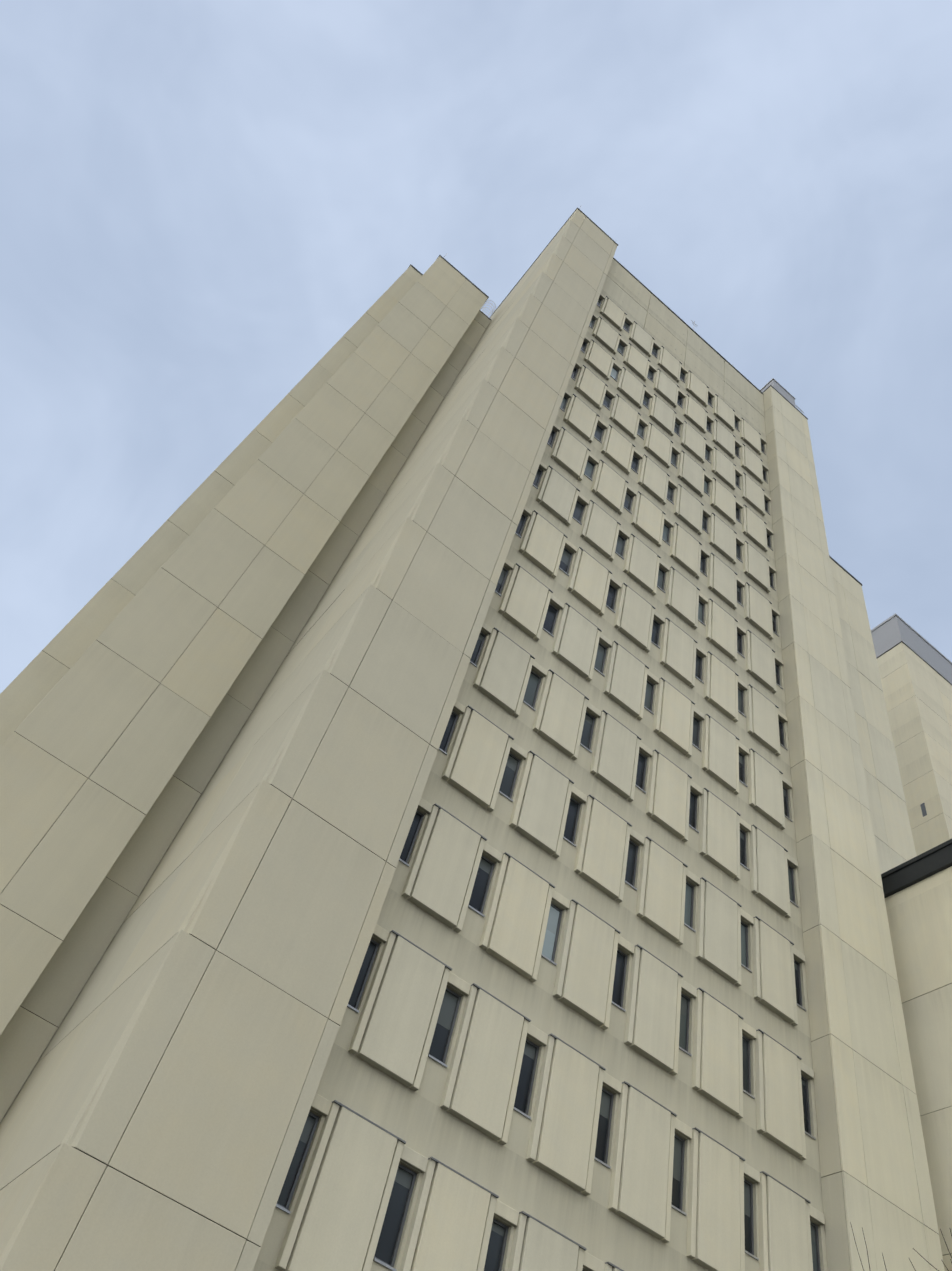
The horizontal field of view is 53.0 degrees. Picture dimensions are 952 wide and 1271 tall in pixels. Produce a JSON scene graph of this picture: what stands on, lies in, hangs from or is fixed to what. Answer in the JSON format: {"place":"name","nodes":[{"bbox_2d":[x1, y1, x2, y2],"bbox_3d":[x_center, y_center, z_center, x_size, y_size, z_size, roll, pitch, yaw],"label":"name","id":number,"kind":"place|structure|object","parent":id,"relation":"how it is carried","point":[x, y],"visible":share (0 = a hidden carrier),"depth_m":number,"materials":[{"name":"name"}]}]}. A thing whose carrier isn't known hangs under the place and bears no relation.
{"place":"outdoors","nodes":[
{"label":"outdoors","id":0,"kind":"place"},
{"bbox_2d":[0,311,490,1121],"bbox_3d":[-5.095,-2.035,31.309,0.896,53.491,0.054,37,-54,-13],"label":"recessed wall","id":1,"kind":"structure","parent":0,"point":[30,1029],"depth_m":23.46,"materials":[{"name":"beige concrete"}]},
{"bbox_2d":[0,264,561,1269],"bbox_3d":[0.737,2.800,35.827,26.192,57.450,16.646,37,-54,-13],"label":"towers","id":2,"kind":"structure","parent":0,"point":[218,766],"depth_m":22.56,"materials":[{"name":"beige concrete"}]},
{"bbox_2d":[0,209,944,1270],"bbox_3d":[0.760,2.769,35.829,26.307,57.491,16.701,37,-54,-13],"label":"exterior walls","id":3,"kind":"structure","parent":2,"relation":"attached to","point":[129,1136],"depth_m":21.69,"materials":[{"name":"beige concrete"}]},
{"bbox_2d":[481,300,495,317],"bbox_3d":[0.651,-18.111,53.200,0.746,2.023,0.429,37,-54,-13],"label":"caged roof ladder","id":4,"kind":"object","parent":3,"relation":"on","point":[488,308],"visible":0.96,"depth_m":53.40,"materials":[{"name":"silver metal"}]},
{"bbox_2d":[443,205,803,413],"bbox_3d":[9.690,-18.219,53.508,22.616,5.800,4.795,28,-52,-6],"label":"rooftop equipment","id":5,"kind":"object","parent":3,"relation":"on","point":[782,390],"visible":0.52,"depth_m":56.51,"materials":[{"name":"grey metal"}]},
{"bbox_2d":[408,207,861,585],"bbox_3d":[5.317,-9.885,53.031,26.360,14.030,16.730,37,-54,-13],"label":"tower copings","id":6,"kind":"object","parent":3,"relation":"on","point":[662,303],"visible":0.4,"depth_m":53.22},
{"bbox_2d":[0,0,951,693],"label":"sky","id":7,"kind":"structure","parent":0,"point":[200,200],"materials":[{"name":"blue"}]},
{"bbox_2d":[253,296,827,1270],"bbox_3d":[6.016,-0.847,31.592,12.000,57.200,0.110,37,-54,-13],"label":"facade wall","id":8,"kind":"structure","parent":0,"point":[425,1124],"depth_m":20.86,"materials":[{"name":"beige concrete"}]},
{"bbox_2d":[276,298,820,1270],"bbox_3d":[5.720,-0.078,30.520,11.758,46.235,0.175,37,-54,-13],"label":"tower windows","id":9,"kind":"structure","parent":8,"relation":"in","point":[392,1226],"depth_m":20.59,"materials":[{"name":"black glass"}]},
{"bbox_2d":[275,293,824,1270],"bbox_3d":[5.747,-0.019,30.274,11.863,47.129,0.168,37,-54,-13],"label":"wall panels","id":10,"kind":"object","parent":8,"relation":"attached to","point":[339,1213],"visible":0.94,"depth_m":21.16,"materials":[{"name":"beige concrete"}]},
{"bbox_2d":[332,296,810,1270],"bbox_3d":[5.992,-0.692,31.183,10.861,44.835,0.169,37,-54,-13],"label":"tower panel flashing","id":11,"kind":"object","parent":10,"relation":"attached to","point":[616,814],"visible":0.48,"depth_m":22.66,"materials":[{"name":"beige concrete"}]},
{"bbox_2d":[601,259,765,440],"bbox_3d":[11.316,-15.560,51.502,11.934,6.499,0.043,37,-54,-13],"label":"tower band","id":12,"kind":"object","parent":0,"point":[715,372],"visible":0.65,"depth_m":51.44,"materials":[{"name":"beige concrete"}]},
{"bbox_2d":[850,1222,951,1270],"bbox_3d":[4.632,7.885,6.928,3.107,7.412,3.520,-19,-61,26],"label":"bare street tree","id":13,"kind":"object","parent":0,"point":[909,1259],"visible":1,"depth_m":9.37,"materials":[{"name":"brown plant"}]},
{"bbox_2d":[885,866,951,1270],"bbox_3d":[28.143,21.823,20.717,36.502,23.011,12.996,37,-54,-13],"label":"building wall","id":14,"kind":"structure","parent":0,"point":[919,915],"depth_m":25.69,"materials":[{"name":"beige concrete"}]},
{"bbox_2d":[881,839,951,897],"bbox_3d":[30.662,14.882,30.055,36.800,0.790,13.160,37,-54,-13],"label":"roof fascia","id":15,"kind":"structure","parent":14,"relation":"attached to","point":[919,868],"depth_m":28.82,"materials":[{"name":"black metal"}]},
{"label":"ground","id":16,"kind":"structure","parent":0,"visible":0},
{"bbox_3d":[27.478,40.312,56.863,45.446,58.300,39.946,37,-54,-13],"label":"tower","id":17,"kind":"structure","parent":16,"relation":"on"},
{"bbox_2d":[871,613,951,816],"bbox_3d":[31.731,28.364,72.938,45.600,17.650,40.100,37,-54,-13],"label":"roof fascia","id":18,"kind":"structure","parent":17,"relation":"on","point":[891,632],"depth_m":62.59,"materials":[{"name":"grey metal"}]},
{"bbox_2d":[877,642,951,855],"bbox_3d":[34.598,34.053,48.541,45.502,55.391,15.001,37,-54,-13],"label":"building wall","id":19,"kind":"structure","parent":17,"relation":"on","point":[917,691],"depth_m":54.86,"materials":[{"name":"beige concrete"}]}
]}

